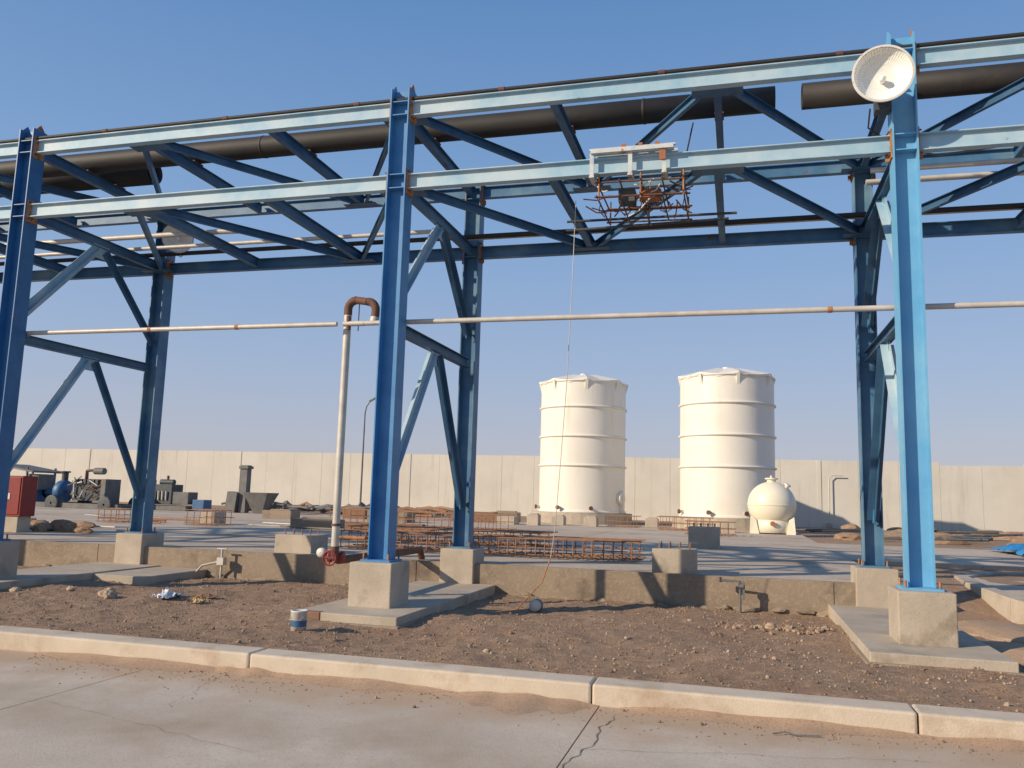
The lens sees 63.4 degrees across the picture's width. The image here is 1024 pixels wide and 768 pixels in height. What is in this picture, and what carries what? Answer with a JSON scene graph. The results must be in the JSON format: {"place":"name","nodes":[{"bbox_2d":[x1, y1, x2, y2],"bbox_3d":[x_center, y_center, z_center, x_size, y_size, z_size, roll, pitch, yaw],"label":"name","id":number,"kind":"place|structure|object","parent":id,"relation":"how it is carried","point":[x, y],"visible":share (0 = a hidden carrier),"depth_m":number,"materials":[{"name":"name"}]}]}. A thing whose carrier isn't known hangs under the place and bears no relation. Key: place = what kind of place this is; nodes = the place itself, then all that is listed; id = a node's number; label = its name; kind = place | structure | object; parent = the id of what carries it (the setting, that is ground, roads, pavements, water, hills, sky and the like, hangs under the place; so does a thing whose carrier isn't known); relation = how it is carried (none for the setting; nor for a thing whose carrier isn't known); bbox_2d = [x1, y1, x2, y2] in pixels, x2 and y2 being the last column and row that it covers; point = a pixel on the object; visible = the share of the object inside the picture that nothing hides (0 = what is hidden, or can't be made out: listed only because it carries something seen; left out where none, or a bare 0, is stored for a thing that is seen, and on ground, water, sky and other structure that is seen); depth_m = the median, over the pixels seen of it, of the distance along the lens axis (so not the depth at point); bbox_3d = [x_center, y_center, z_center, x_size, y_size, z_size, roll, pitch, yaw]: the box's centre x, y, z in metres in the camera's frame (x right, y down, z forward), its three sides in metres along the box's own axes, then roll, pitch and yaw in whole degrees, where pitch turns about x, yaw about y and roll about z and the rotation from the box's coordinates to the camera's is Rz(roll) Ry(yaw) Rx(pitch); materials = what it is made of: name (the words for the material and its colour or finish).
{"place":"outdoors","nodes":[
{"label":"outdoors","id":0,"kind":"place"},
{"bbox_2d":[345,522,434,530],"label":"concrete block","id":1,"kind":"structure","parent":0,"point":[366,523],"depth_m":23.87,"materials":[{"name":"grey concrete"}]},
{"bbox_2d":[0,649,1023,767],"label":"concrete road","id":2,"kind":"structure","parent":0,"point":[267,727],"depth_m":5.25,"materials":[{"name":"grey concrete"}]},
{"bbox_2d":[48,676,943,767],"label":"road cracks","id":3,"kind":"object","parent":2,"relation":"on","point":[562,765],"visible":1,"depth_m":5.01,"materials":[{"name":"grey concrete"}]},
{"bbox_2d":[6,653,1018,764],"bbox_3d":[0.013,2.284,5.713,8.996,0.028,1.006,0,-8,15],"label":"road grit","id":4,"kind":"object","parent":2,"relation":"on","point":[756,726],"visible":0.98,"depth_m":5.84,"materials":[{"name":"gravel"}]},
{"bbox_2d":[33,652,1023,754],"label":"sand drift","id":5,"kind":"object","parent":2,"relation":"on","point":[514,704],"visible":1,"depth_m":6.03,"materials":[{"name":"brown sand"}]},
{"bbox_2d":[772,731,820,736],"bbox_3d":[1.860,2.289,5.427,0.306,0.018,0.037,1,-8,7],"label":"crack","id":6,"kind":"object","parent":2,"relation":"on","point":[796,734],"visible":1,"depth_m":5.41,"materials":[{"name":"grey concrete"}]},
{"bbox_2d":[0,500,1023,712],"bbox_3d":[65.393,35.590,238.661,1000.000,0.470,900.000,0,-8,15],"label":"ground","id":7,"kind":"structure","parent":0,"point":[971,605],"depth_m":8.64,"materials":[{"name":"soil"}]},
{"bbox_2d":[0,562,206,589],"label":"concrete slab","id":8,"kind":"structure","parent":7,"relation":"on","point":[140,574],"depth_m":12.80,"materials":[{"name":"concrete"}]},
{"bbox_2d":[0,540,19,578],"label":"concrete footing","id":9,"kind":"object","parent":8,"relation":"on","point":[9,553],"visible":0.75,"depth_m":11.71,"materials":[{"name":"grey concrete"}]},
{"bbox_2d":[114,533,163,564],"bbox_3d":[-6.575,3.017,14.617,0.540,0.775,0.580,0,-8,15],"label":"concrete footing","id":10,"kind":"object","parent":8,"relation":"on","point":[129,548],"visible":0.57,"depth_m":14.37,"materials":[{"name":"grey concrete"}]},
{"bbox_2d":[152,589,183,598],"bbox_3d":[-4.518,2.744,10.889,0.288,0.108,0.343,0,-8,15],"label":"plastic bag","id":11,"kind":"object","parent":7,"relation":"on","point":[166,594],"visible":1,"depth_m":10.81,"materials":[{"name":"white plastic"}]},
{"bbox_2d":[187,597,207,602],"bbox_3d":[-4.042,2.763,10.658,0.204,0.078,0.215,0,-8,15],"label":"cardboard scrap","id":12,"kind":"object","parent":7,"relation":"on","point":[194,600],"visible":1,"depth_m":10.61,"materials":[{"name":"beige cardboard"}]},
{"bbox_2d":[192,593,217,597],"bbox_3d":[-4.143,2.838,11.141,0.385,0.042,0.297,1,-8,7],"label":"cardboard scrap","id":13,"kind":"object","parent":7,"relation":"on","point":[209,595],"visible":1,"depth_m":11.12,"materials":[{"name":"brown cardboard"}]},
{"bbox_2d":[194,548,227,577],"bbox_3d":[-5.008,3.002,13.750,0.548,0.564,0.135,2,-8,-5],"label":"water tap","id":14,"kind":"object","parent":7,"relation":"on","point":[221,560],"visible":0.9,"depth_m":13.74,"materials":[{"name":"grey metal"}]},
{"bbox_2d":[290,609,307,631],"bbox_3d":[-2.202,2.445,8.574,0.177,0.210,0.176,0,-8,15],"label":"paint can","id":15,"kind":"object","parent":7,"relation":"on","point":[298,617],"visible":0.98,"depth_m":8.51,"materials":[{"name":"white metal"}]},
{"bbox_2d":[359,397,374,502],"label":"street lamp","id":16,"kind":"object","parent":7,"relation":"on","point":[372,399],"visible":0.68,"depth_m":48.46,"materials":[{"name":"metal"}]},
{"bbox_2d":[304,581,494,628],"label":"tie beam","id":17,"kind":"structure","parent":7,"relation":"on","point":[426,598],"depth_m":9.92,"materials":[{"name":"concrete"}]},
{"bbox_2d":[348,560,409,608],"bbox_3d":[-1.613,2.542,10.061,0.540,0.775,0.580,0,-8,15],"label":"concrete footing","id":18,"kind":"object","parent":17,"relation":"on","point":[378,585],"visible":0.56,"depth_m":9.82,"materials":[{"name":"grey concrete"}]},
{"bbox_2d":[439,548,483,583],"bbox_3d":[-0.787,2.970,13.038,0.540,0.775,0.580,0,-8,15],"label":"concrete footing","id":19,"kind":"object","parent":17,"relation":"on","point":[457,565],"visible":0.58,"depth_m":12.79,"materials":[{"name":"grey concrete"}]},
{"bbox_2d":[9,586,830,652],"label":"rocks","id":20,"kind":"object","parent":7,"relation":"on","point":[108,593],"visible":0.81,"depth_m":10.54,"materials":[{"name":"stone"}]},
{"bbox_2d":[10,539,855,616],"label":"retaining wall","id":21,"kind":"structure","parent":7,"relation":"on","point":[798,597],"depth_m":12.45,"materials":[{"name":"concrete"}]},
{"bbox_2d":[0,625,1023,740],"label":"kerb","id":22,"kind":"structure","parent":7,"relation":"on","point":[940,721],"depth_m":6.22,"materials":[{"name":"concrete"}]},
{"bbox_2d":[3,507,1023,581],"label":"concrete slab","id":23,"kind":"structure","parent":7,"relation":"on","point":[797,556],"depth_m":18.35,"materials":[{"name":"grey concrete"}]},
{"bbox_2d":[4,476,37,532],"bbox_3d":[-10.920,2.591,17.993,1.020,1.200,0.426,0,-8,15],"label":"fire hose cabinet","id":24,"kind":"object","parent":23,"relation":"on","point":[21,502],"visible":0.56,"depth_m":17.76,"materials":[{"name":"red metal"}]},
{"bbox_2d":[13,464,132,509],"bbox_3d":[-20.146,4.739,37.811,6.845,2.063,2.100,0,-8,15],"label":"diesel pump skid","id":25,"kind":"object","parent":23,"relation":"on","point":[86,492],"visible":0.85,"depth_m":37.25,"materials":[{"name":"metal"}]},
{"bbox_2d":[95,508,131,521],"bbox_3d":[-11.325,3.774,23.919,0.900,0.383,0.833,0,-8,15],"label":"rebar cage","id":26,"kind":"object","parent":23,"relation":"on","point":[118,515],"visible":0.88,"depth_m":23.64,"materials":[{"name":"metal"}]},
{"bbox_2d":[154,476,211,510],"bbox_3d":[-15.441,5.000,38.055,3.500,1.560,1.200,0,-8,15],"label":"generator set","id":27,"kind":"object","parent":23,"relation":"on","point":[169,491],"visible":0.69,"depth_m":37.64,"materials":[{"name":"metal"}]},
{"bbox_2d":[30,514,344,533],"bbox_3d":[-10.337,3.743,22.303,10.922,0.432,9.013,0,-8,15],"label":"construction debris","id":28,"kind":"object","parent":23,"relation":"on","point":[63,525],"visible":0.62,"depth_m":19.48,"materials":[{"name":"concrete"}]},
{"bbox_2d":[184,509,234,525],"bbox_3d":[-8.580,3.776,23.534,1.000,0.433,0.933,0,-8,15],"label":"rebar cage","id":29,"kind":"object","parent":23,"relation":"on","point":[206,517],"visible":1,"depth_m":23.29,"materials":[{"name":"metal"}]},
{"bbox_2d":[199,508,225,523],"bbox_3d":[-8.867,4.041,24.563,0.500,0.691,0.600,0,-8,15],"label":"anchor bolt pedestal","id":30,"kind":"object","parent":23,"relation":"on","point":[216,515],"visible":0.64,"depth_m":24.34,"materials":[{"name":"concrete"}]},
{"bbox_2d":[224,465,278,513],"bbox_3d":[-11.621,4.703,37.051,2.189,2.122,0.994,0,-8,15],"label":"feed hopper","id":31,"kind":"object","parent":23,"relation":"on","point":[243,499],"visible":0.97,"depth_m":36.87,"materials":[{"name":"grey metal"}]},
{"bbox_2d":[262,509,299,518],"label":"concrete block","id":32,"kind":"structure","parent":23,"relation":"on","point":[281,513],"depth_m":30.68,"materials":[{"name":"beige concrete"}]},
{"bbox_2d":[274,528,327,553],"bbox_3d":[-3.686,2.858,14.521,0.700,0.631,0.600,0,-8,15],"label":"anchor bolt pedestal","id":33,"kind":"object","parent":23,"relation":"on","point":[302,542],"visible":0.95,"depth_m":14.27,"materials":[{"name":"concrete"}]},
{"bbox_2d":[290,516,344,529],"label":"concrete block","id":34,"kind":"structure","parent":23,"relation":"on","point":[322,522],"depth_m":23.21,"materials":[{"name":"grey concrete"}]},
{"bbox_2d":[221,500,453,516],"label":"scrap pile","id":35,"kind":"object","parent":23,"relation":"on","point":[309,507],"visible":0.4,"depth_m":40.22,"materials":[{"name":"rusty steel"},{"name":"dark steel"},{"name":"concrete"}]},
{"bbox_2d":[342,507,369,518],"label":"concrete block","id":36,"kind":"structure","parent":23,"relation":"on","point":[354,512],"depth_m":33.03,"materials":[{"name":"beige concrete"}]},
{"bbox_2d":[327,508,411,522],"bbox_3d":[-4.793,4.452,27.895,2.600,0.483,1.033,0,-8,15],"label":"rebar cage","id":37,"kind":"object","parent":23,"relation":"on","point":[350,515],"visible":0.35,"depth_m":27.79,"materials":[{"name":"brown metal"}]},
{"bbox_2d":[367,510,414,522],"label":"concrete block","id":38,"kind":"structure","parent":23,"relation":"on","point":[407,514],"depth_m":30.39,"materials":[{"name":"beige concrete"}]},
{"bbox_2d":[348,524,557,547],"bbox_3d":[-1.307,3.310,18.101,4.500,0.313,1.033,0,-8,15],"label":"rebar cage","id":39,"kind":"object","parent":23,"relation":"on","point":[475,530],"visible":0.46,"depth_m":17.82,"materials":[{"name":"brown metal"}]},
{"bbox_2d":[397,510,517,529],"bbox_3d":[-1.881,4.310,26.227,3.900,0.483,1.333,0,-8,15],"label":"rebar cage","id":40,"kind":"object","parent":23,"relation":"on","point":[450,519],"visible":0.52,"depth_m":26.02,"materials":[{"name":"brown metal"}]},
{"bbox_2d":[451,512,498,521],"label":"concrete block","id":41,"kind":"structure","parent":23,"relation":"on","point":[488,518],"depth_m":33.63,"materials":[{"name":"beige concrete"}]},
{"bbox_2d":[339,528,645,561],"bbox_3d":[-0.428,2.951,15.348,5.650,0.333,1.133,0,-8,15],"label":"rebar cage","id":42,"kind":"object","parent":23,"relation":"on","point":[531,553],"visible":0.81,"depth_m":15.14,"materials":[{"name":"brown metal"}]},
{"bbox_2d":[497,513,518,524],"bbox_3d":[-0.155,5.346,32.142,0.700,0.641,0.800,0,-8,15],"label":"concrete block","id":43,"kind":"object","parent":23,"relation":"on","point":[513,519],"visible":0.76,"depth_m":31.78,"materials":[{"name":"concrete"}]},
{"bbox_2d":[496,511,520,521],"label":"concrete block","id":44,"kind":"structure","parent":23,"relation":"on","point":[510,512],"depth_m":35.04,"materials":[{"name":"beige concrete"}]},
{"bbox_2d":[25,296,1023,563],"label":"water pipeline","id":45,"kind":"object","parent":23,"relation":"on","point":[347,324],"visible":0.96,"depth_m":10.74,"materials":[{"name":"metal"}]},
{"bbox_2d":[316,548,345,565],"bbox_3d":[-2.364,2.229,10.702,0.372,0.211,0.307,0,-8,15],"label":"gate valve","id":46,"kind":"object","parent":45,"relation":"attached to","point":[322,552],"visible":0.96,"depth_m":10.69,"materials":[{"name":"red paint"}]},
{"bbox_2d":[527,513,540,525],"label":"concrete block","id":47,"kind":"structure","parent":23,"relation":"on","point":[533,518],"depth_m":31.58,"materials":[{"name":"beige concrete"}]},
{"bbox_2d":[551,515,565,524],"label":"concrete block","id":48,"kind":"structure","parent":23,"relation":"on","point":[560,519],"depth_m":32.62,"materials":[{"name":"grey concrete"}]},
{"bbox_2d":[532,374,631,524],"bbox_3d":[3.191,2.938,37.486,4.480,6.840,4.480,0,-8,15],"label":"storage tank","id":49,"kind":"object","parent":23,"relation":"on","point":[592,468],"visible":0.95,"depth_m":35.88,"materials":[{"name":"white paint"},{"name":"steel"}]},
{"bbox_2d":[584,516,598,526],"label":"concrete block","id":50,"kind":"structure","parent":23,"relation":"on","point":[592,521],"depth_m":32.27,"materials":[{"name":"grey concrete"}]},
{"bbox_2d":[606,515,641,526],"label":"rebar cage","id":51,"kind":"object","parent":23,"relation":"on","point":[621,521],"visible":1,"depth_m":32.12,"materials":[{"name":"brown metal"}]},
{"bbox_2d":[645,517,658,527],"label":"concrete block","id":52,"kind":"structure","parent":23,"relation":"on","point":[651,521],"depth_m":33.23,"materials":[{"name":"grey concrete"}]},
{"bbox_2d":[652,541,696,573],"bbox_3d":[2.440,2.720,12.418,0.630,0.691,0.550,0,-8,15],"label":"anchor bolt pedestal","id":53,"kind":"object","parent":23,"relation":"on","point":[670,559],"visible":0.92,"depth_m":12.18,"materials":[{"name":"concrete"}]},
{"bbox_2d":[657,516,713,530],"bbox_3d":[6.416,5.141,30.586,2.000,0.483,1.233,0,-8,15],"label":"rebar cage","id":54,"kind":"object","parent":23,"relation":"on","point":[674,523],"visible":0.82,"depth_m":30.30,"materials":[{"name":"brown metal"}]},
{"bbox_2d":[688,522,719,548],"bbox_3d":[4.542,3.692,19.579,0.700,0.811,0.800,0,-8,15],"label":"anchor bolt pedestal","id":55,"kind":"object","parent":23,"relation":"on","point":[707,536],"visible":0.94,"depth_m":19.22,"materials":[{"name":"concrete"}]},
{"bbox_2d":[684,520,735,535],"bbox_3d":[6.438,4.664,26.881,1.600,0.433,1.033,0,-8,15],"label":"rebar cage","id":56,"kind":"object","parent":23,"relation":"on","point":[720,522],"visible":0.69,"depth_m":26.77,"materials":[{"name":"brown metal"}]},
{"bbox_2d":[672,367,776,530],"bbox_3d":[8.944,2.703,34.530,4.480,6.840,4.480,0,-8,15],"label":"storage tank","id":57,"kind":"object","parent":23,"relation":"on","point":[727,437],"visible":0.92,"depth_m":32.97,"materials":[{"name":"white paint"},{"name":"steel"}]},
{"bbox_2d":[721,521,734,532],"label":"concrete block","id":58,"kind":"structure","parent":23,"relation":"on","point":[725,525],"depth_m":29.75,"materials":[{"name":"grey concrete"}]},
{"bbox_2d":[747,476,796,534],"bbox_3d":[9.448,4.383,30.173,1.730,2.090,1.730,0,-8,15],"label":"spherical vessel","id":59,"kind":"object","parent":23,"relation":"on","point":[771,504],"visible":1,"depth_m":29.53,"materials":[{"name":"white metal"}]},
{"bbox_2d":[986,543,1023,554],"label":"blue tarpaulin","id":60,"kind":"object","parent":23,"relation":"on","point":[1018,548],"visible":1,"depth_m":20.70,"materials":[{"name":"blue plastic"}]},
{"bbox_2d":[10,448,1023,531],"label":"boundary wall","id":61,"kind":"structure","parent":7,"relation":"on","point":[971,498],"depth_m":47.26,"materials":[{"name":"concrete"}]},
{"bbox_2d":[529,599,542,611],"bbox_3d":[0.314,2.914,10.905,0.164,0.164,0.200,0,-8,15],"label":"ball","id":62,"kind":"object","parent":7,"relation":"on","point":[535,605],"visible":1,"depth_m":10.82,"materials":[{"name":"blue plastic"}]},
{"bbox_2d":[717,577,744,612],"bbox_3d":[3.038,2.929,11.524,0.381,0.470,0.083,-1,-8,18],"label":"standpipe tap","id":63,"kind":"object","parent":7,"relation":"on","point":[740,584],"visible":0.98,"depth_m":11.47,"materials":[{"name":"grey metal"}]},
{"bbox_2d":[827,475,842,527],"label":"vent pipe","id":64,"kind":"object","parent":7,"relation":"on","point":[829,525],"visible":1,"depth_m":42.49,"materials":[{"name":"metal"}]},
{"bbox_2d":[805,523,1023,544],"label":"timber pile","id":65,"kind":"object","parent":7,"relation":"on","point":[940,537],"visible":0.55,"depth_m":30.60,"materials":[{"name":"wood"}]},
{"bbox_2d":[828,604,1023,675],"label":"concrete slab","id":66,"kind":"structure","parent":7,"relation":"on","point":[866,629],"depth_m":8.01,"materials":[{"name":"concrete"}]},
{"bbox_2d":[850,565,898,607],"bbox_3d":[5.008,2.923,11.457,0.540,0.775,0.580,0,-8,15],"label":"concrete footing","id":67,"kind":"object","parent":66,"relation":"on","point":[871,586],"visible":0.6,"depth_m":11.21,"materials":[{"name":"grey concrete"}]},
{"bbox_2d":[888,586,958,647],"bbox_3d":[4.192,2.495,8.477,0.540,0.775,0.580,0,-8,15],"label":"concrete footing","id":68,"kind":"object","parent":66,"relation":"on","point":[926,618],"visible":0.59,"depth_m":8.23,"materials":[{"name":"beige concrete"}]},
{"bbox_2d":[0,30,1023,591],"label":"steel pipe rack","id":69,"kind":"object","parent":68,"relation":"on","point":[898,152],"visible":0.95,"depth_m":11.60,"materials":[{"name":"blue metal"}]},
{"bbox_2d":[0,168,162,197],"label":"black pipeline","id":70,"kind":"object","parent":69,"relation":"on","point":[132,178],"visible":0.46,"depth_m":14.20,"materials":[{"name":"metal"}]},
{"bbox_2d":[162,226,193,256],"bbox_3d":[-5.949,-2.565,14.806,0.527,0.696,0.564,4,17,-19],"label":"floodlight","id":71,"kind":"object","parent":69,"relation":"attached to","point":[178,240],"visible":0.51,"depth_m":14.62,"materials":[{"name":"white plastic"}]},
{"bbox_2d":[0,86,775,183],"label":"black pipeline","id":72,"kind":"object","parent":69,"relation":"on","point":[644,111],"visible":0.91,"depth_m":11.78,"materials":[{"name":"metal"}]},
{"bbox_2d":[0,32,1023,265],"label":"cable conduit","id":73,"kind":"object","parent":69,"relation":"attached to","point":[861,215],"visible":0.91,"depth_m":11.56,"materials":[{"name":"metal"}]},
{"bbox_2d":[494,201,575,612],"bbox_3d":[0.354,0.262,10.640,0.966,5.237,0.300,-1,-8,21],"label":"hanging rope","id":74,"kind":"object","parent":69,"relation":"hanging from","point":[562,438],"visible":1,"depth_m":10.48,"materials":[{"name":"fabric"}]},
{"bbox_2d":[566,122,736,231],"bbox_3d":[1.675,-2.719,10.400,2.202,1.661,1.309,0,-8,15],"label":"lifting trolley","id":75,"kind":"object","parent":69,"relation":"hanging from","point":[628,198],"visible":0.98,"depth_m":10.10,"materials":[{"name":"white metal"}]},
{"bbox_2d":[852,44,914,135],"bbox_3d":[4.051,-3.182,9.117,0.620,0.819,0.664,-1,-4,19],"label":"floodlight","id":76,"kind":"object","parent":69,"relation":"attached to","point":[883,76],"visible":0.99,"depth_m":8.92,"materials":[{"name":"white metal"}]},
{"bbox_2d":[801,62,1023,109],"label":"black pipeline","id":77,"kind":"object","parent":69,"relation":"on","point":[975,80],"visible":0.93,"depth_m":10.17,"materials":[{"name":"metal"}]},
{"bbox_2d":[954,571,1023,623],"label":"side kerb","id":78,"kind":"structure","parent":7,"relation":"on","point":[1008,606],"depth_m":11.67,"materials":[{"name":"concrete"}]},
{"bbox_2d":[958,620,1023,664],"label":"sand heap","id":79,"kind":"object","parent":7,"relation":"on","point":[1006,638],"visible":0.57,"depth_m":9.54,"materials":[{"name":"beige sand"}]},
{"bbox_2d":[973,576,1023,597],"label":"side apron","id":80,"kind":"object","parent":7,"relation":"on","point":[1016,590],"visible":0.11,"depth_m":12.56,"materials":[{"name":"concrete"}]},
{"bbox_2d":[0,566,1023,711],"bbox_3d":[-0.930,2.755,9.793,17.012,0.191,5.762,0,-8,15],"label":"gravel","id":81,"kind":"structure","parent":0,"point":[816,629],"depth_m":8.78,"materials":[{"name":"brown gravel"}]},
{"bbox_2d":[0,0,1023,465],"label":"sky","id":82,"kind":"structure","parent":0,"point":[67,66],"materials":[{"name":"blue"}]}
]}

